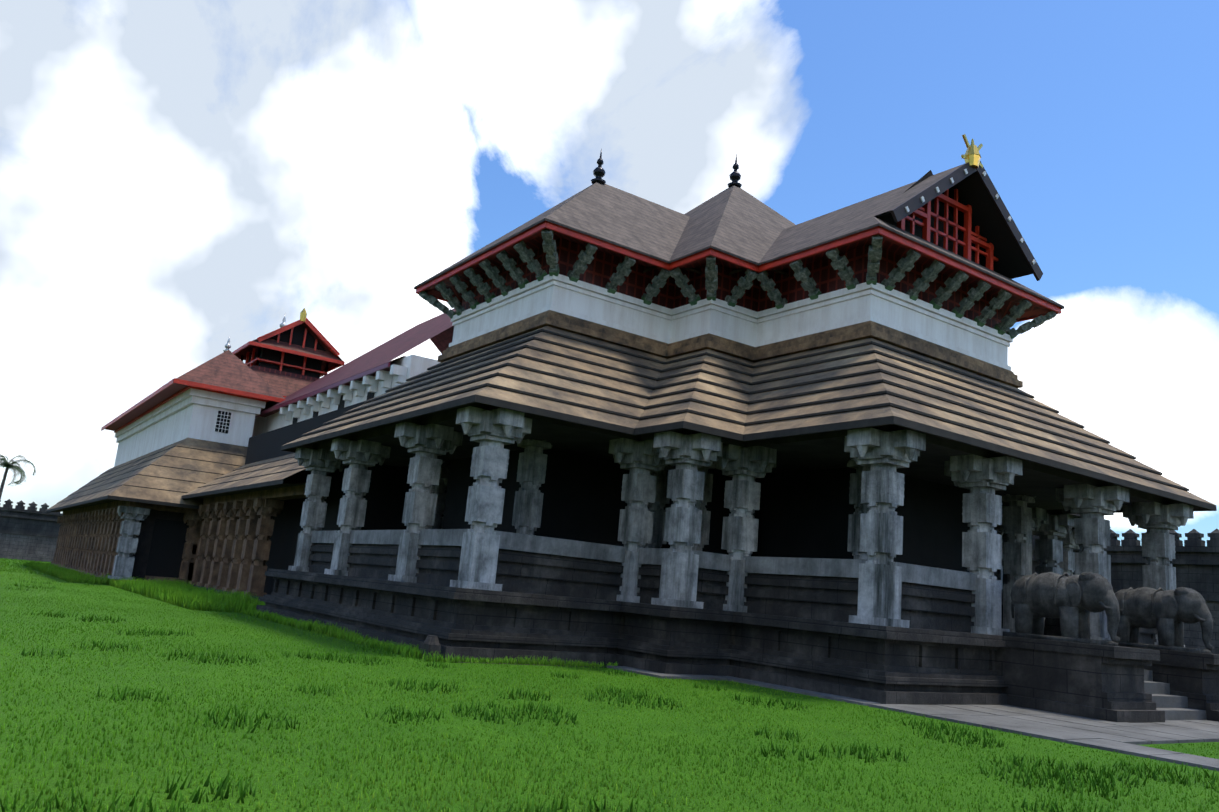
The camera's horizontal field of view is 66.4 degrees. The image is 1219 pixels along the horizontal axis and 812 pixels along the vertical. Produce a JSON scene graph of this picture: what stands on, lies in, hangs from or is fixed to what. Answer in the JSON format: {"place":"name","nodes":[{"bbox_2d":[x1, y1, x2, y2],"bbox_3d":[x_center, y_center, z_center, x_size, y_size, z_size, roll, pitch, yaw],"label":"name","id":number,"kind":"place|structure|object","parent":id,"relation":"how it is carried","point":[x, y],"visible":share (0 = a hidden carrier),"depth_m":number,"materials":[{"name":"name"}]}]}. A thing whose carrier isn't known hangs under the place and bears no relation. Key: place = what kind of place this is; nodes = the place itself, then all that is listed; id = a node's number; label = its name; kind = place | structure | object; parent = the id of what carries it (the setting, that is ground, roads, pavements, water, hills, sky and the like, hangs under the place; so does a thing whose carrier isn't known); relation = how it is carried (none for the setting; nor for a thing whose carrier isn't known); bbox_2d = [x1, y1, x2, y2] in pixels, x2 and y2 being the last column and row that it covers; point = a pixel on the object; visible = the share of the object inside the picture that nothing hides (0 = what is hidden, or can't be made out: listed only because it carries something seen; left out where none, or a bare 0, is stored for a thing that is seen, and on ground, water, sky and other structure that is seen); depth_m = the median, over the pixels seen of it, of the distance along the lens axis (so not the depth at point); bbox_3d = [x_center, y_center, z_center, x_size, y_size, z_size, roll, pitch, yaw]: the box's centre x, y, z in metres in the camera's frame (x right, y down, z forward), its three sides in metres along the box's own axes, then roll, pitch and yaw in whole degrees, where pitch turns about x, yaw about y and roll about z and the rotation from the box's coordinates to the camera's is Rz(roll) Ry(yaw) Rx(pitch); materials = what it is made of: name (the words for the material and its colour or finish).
{"place":"outdoors","nodes":[
{"label":"outdoors","id":0,"kind":"place"},
{"bbox_2d":[203,482,340,594],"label":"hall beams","id":1,"kind":"structure","parent":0,"point":[287,529],"depth_m":37.60,"materials":[{"name":"black stone"}]},
{"bbox_2d":[252,354,440,436],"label":"upper wall","id":2,"kind":"structure","parent":0,"point":[401,371],"depth_m":40.32,"materials":[{"name":"white paint"}]},
{"bbox_2d":[261,309,455,416],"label":"roof","id":3,"kind":"structure","parent":2,"relation":"on","point":[438,330],"depth_m":46.66,"materials":[{"name":"tile"}]},
{"bbox_2d":[255,362,389,417],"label":"eave trim","id":4,"kind":"structure","parent":3,"relation":"attached to","point":[350,379],"depth_m":41.44,"materials":[{"name":"red wood"}]},
{"bbox_2d":[0,558,1218,811],"bbox_3d":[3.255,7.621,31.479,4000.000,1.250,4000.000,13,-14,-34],"label":"ground grass","id":5,"kind":"structure","parent":0,"point":[438,728],"depth_m":10.10,"materials":[{"name":"green plant"}]},
{"bbox_2d":[0,454,35,499],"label":"palm tree","id":6,"kind":"object","parent":5,"relation":"on","point":[10,466],"visible":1,"depth_m":97.54,"materials":[{"name":"green plant"}]},
{"bbox_2d":[0,499,61,561],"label":"compound wall","id":7,"kind":"structure","parent":5,"relation":"on","point":[31,532],"depth_m":84.35,"materials":[{"name":"stone"}]},
{"bbox_2d":[53,500,197,581],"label":"wing walls","id":8,"kind":"structure","parent":5,"relation":"on","point":[161,537],"depth_m":44.09,"materials":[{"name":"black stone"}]},
{"bbox_2d":[51,508,203,582],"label":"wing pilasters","id":9,"kind":"object","parent":8,"relation":"attached to","point":[87,541],"visible":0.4,"depth_m":50.32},
{"bbox_2d":[46,438,247,511],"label":"lower roof","id":10,"kind":"structure","parent":8,"relation":"on","point":[171,474],"depth_m":46.08,"materials":[{"name":"brown wood"}]},
{"bbox_2d":[101,350,285,466],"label":"storey","id":11,"kind":"object","parent":8,"relation":"on","point":[227,396],"visible":0.85,"depth_m":49.24,"materials":[{"name":"white paint"}]},
{"bbox_2d":[107,506,150,580],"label":"corner pillar","id":12,"kind":"structure","parent":5,"relation":"on","point":[126,548],"depth_m":42.78,"materials":[{"name":"grey stone"}]},
{"bbox_2d":[188,583,269,603],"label":"plinth","id":13,"kind":"structure","parent":5,"relation":"on","point":[216,590],"depth_m":37.76,"materials":[{"name":"grey stone"}]},
{"bbox_2d":[186,498,283,596],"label":"hall pillars","id":14,"kind":"structure","parent":13,"relation":"on","point":[233,542],"depth_m":38.22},
{"bbox_2d":[182,453,305,498],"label":"lower roof","id":15,"kind":"structure","parent":14,"relation":"on","point":[271,473],"depth_m":37.81,"materials":[{"name":"brown wood"}]},
{"bbox_2d":[245,400,445,529],"bbox_3d":[-5.446,6.069,44.711,19.800,7.400,17.300,13,-14,-34],"label":"hall","id":16,"kind":"object","parent":5,"relation":"on","point":[389,488],"visible":0.07,"depth_m":34.44,"materials":[{"name":"black stone"}]},
{"bbox_2d":[232,318,344,397],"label":"roof gable","id":17,"kind":"structure","parent":16,"relation":"on","point":[288,359],"depth_m":55.01,"materials":[{"name":"red wood"}]},
{"bbox_2d":[223,315,285,351],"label":"roof finials","id":18,"kind":"object","parent":17,"relation":"on","point":[228,345],"visible":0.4,"depth_m":51.11,"materials":[{"name":"white metal"}]},
{"bbox_2d":[300,308,306,321],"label":"roof finial","id":19,"kind":"object","parent":17,"relation":"on","point":[303,314],"visible":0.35,"depth_m":55.02,"materials":[{"name":"orange"}]},
{"bbox_2d":[421,635,440,657],"bbox_3d":[-3.546,4.890,18.451,0.340,0.660,0.340,13,-14,-34],"label":"stone","id":20,"kind":"object","parent":5,"relation":"on","point":[430,644],"visible":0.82,"depth_m":18.37,"materials":[{"name":"grey stone"}]},
{"bbox_2d":[436,660,868,705],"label":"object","id":21,"kind":"structure","parent":5,"relation":"on","point":[528,664],"depth_m":19.10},
{"bbox_2d":[256,569,1212,704],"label":"plinth","id":22,"kind":"structure","parent":5,"relation":"on","point":[890,665],"depth_m":19.92,"materials":[{"name":"grey stone"}]},
{"bbox_2d":[308,529,1156,644],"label":"parapet wall","id":23,"kind":"structure","parent":22,"relation":"on","point":[933,598],"depth_m":21.43,"materials":[{"name":"grey stone"}]},
{"bbox_2d":[288,406,1193,646],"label":"pillars","id":24,"kind":"structure","parent":22,"relation":"on","point":[997,547],"depth_m":22.51,"materials":[{"name":"grey stone"}]},
{"bbox_2d":[727,154,741,187],"bbox_3d":[4.712,-8.801,34.800,0.546,1.386,0.546,13,-14,-34],"label":"roof finial","id":25,"kind":"object","parent":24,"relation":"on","point":[735,176],"visible":0.94,"depth_m":34.61,"materials":[{"name":"grey metal"}]},
{"bbox_2d":[311,403,1173,528],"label":"mandapa beams","id":26,"kind":"structure","parent":24,"relation":"on","point":[825,450],"depth_m":23.29,"materials":[{"name":"grey stone"}]},
{"bbox_2d":[281,326,1216,527],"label":"lower roof","id":27,"kind":"structure","parent":26,"relation":"on","point":[556,373],"depth_m":22.92,"materials":[{"name":"brown wood"}]},
{"bbox_2d":[961,134,982,168],"bbox_3d":[10.212,-7.115,26.202,0.444,0.870,0.914,-2,-14,32],"label":"roof finial","id":28,"kind":"object","parent":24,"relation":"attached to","point":[972,156],"visible":0.94,"depth_m":26.04,"materials":[{"name":"orange"}]},
{"bbox_2d":[607,666,1218,770],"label":"paving stones","id":29,"kind":"object","parent":5,"relation":"on","point":[1124,738],"visible":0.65,"depth_m":16.16,"materials":[{"name":"grey stone"}]},
{"bbox_2d":[995,636,1218,722],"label":"elephant pedestals","id":30,"kind":"object","parent":5,"relation":"on","point":[1101,682],"visible":0.83,"depth_m":18.65,"materials":[{"name":"stone"}]},
{"bbox_2d":[1003,572,1122,645],"bbox_3d":[9.557,4.219,19.650,0.940,1.457,2.347,13,-14,-34],"label":"elephant statue","id":31,"kind":"object","parent":30,"relation":"on","point":[1072,602],"visible":1,"depth_m":19.34,"materials":[{"name":"grey stone"}]},
{"bbox_2d":[1104,587,1214,653],"bbox_3d":[12.932,4.986,21.959,0.940,1.457,2.347,13,-14,-34],"label":"elephant statue","id":32,"kind":"object","parent":30,"relation":"on","point":[1166,614],"visible":0.94,"depth_m":21.62,"materials":[{"name":"grey stone"}]},
{"bbox_2d":[1032,529,1218,654],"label":"compound wall","id":33,"kind":"structure","parent":5,"relation":"on","point":[1195,562],"depth_m":42.74,"materials":[{"name":"stone"}]},
{"bbox_2d":[1144,669,1206,719],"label":"front stairs","id":34,"kind":"structure","parent":5,"relation":"on","point":[1174,707],"depth_m":19.92,"materials":[{"name":"stone"}]},
{"bbox_2d":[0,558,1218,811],"bbox_3d":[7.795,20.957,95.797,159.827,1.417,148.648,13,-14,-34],"label":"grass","id":35,"kind":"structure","parent":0,"point":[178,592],"depth_m":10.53,"materials":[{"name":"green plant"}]},
{"bbox_2d":[0,0,1218,545],"label":"sky","id":36,"kind":"structure","parent":0,"point":[179,178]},
{"bbox_2d":[424,230,1055,370],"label":"upper wall","id":37,"kind":"structure","parent":0,"point":[865,302],"depth_m":26.72,"materials":[{"name":"white paint"}]},
{"bbox_2d":[438,310,1022,387],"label":"cornice","id":38,"kind":"structure","parent":37,"relation":"attached to","point":[849,333],"depth_m":26.18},
{"bbox_2d":[419,228,1056,338],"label":"roof brackets","id":39,"kind":"object","parent":37,"relation":"attached to","point":[897,274],"visible":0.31,"depth_m":26.23,"materials":[{"name":"wood"}]},
{"bbox_2d":[414,164,1063,308],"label":"upper roof","id":40,"kind":"structure","parent":37,"relation":"on","point":[737,222],"depth_m":27.81,"materials":[{"name":"tile"}]},
{"bbox_2d":[591,148,605,184],"bbox_3d":[-0.324,-8.012,31.087,0.520,1.320,0.520,13,-14,-34],"label":"roof finial","id":41,"kind":"object","parent":40,"relation":"on","point":[599,172],"visible":0.88,"depth_m":30.91,"materials":[{"name":"grey metal"}]},
{"bbox_2d":[416,220,1060,321],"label":"roof eave trim","id":42,"kind":"structure","parent":40,"relation":"attached to","point":[884,232],"depth_m":25.63,"materials":[{"name":"red wood"}]},
{"bbox_2d":[874,161,1042,280],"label":"gable","id":43,"kind":"structure","parent":40,"relation":"on","point":[948,211],"depth_m":26.89,"materials":[{"name":"red wood"}]}
]}

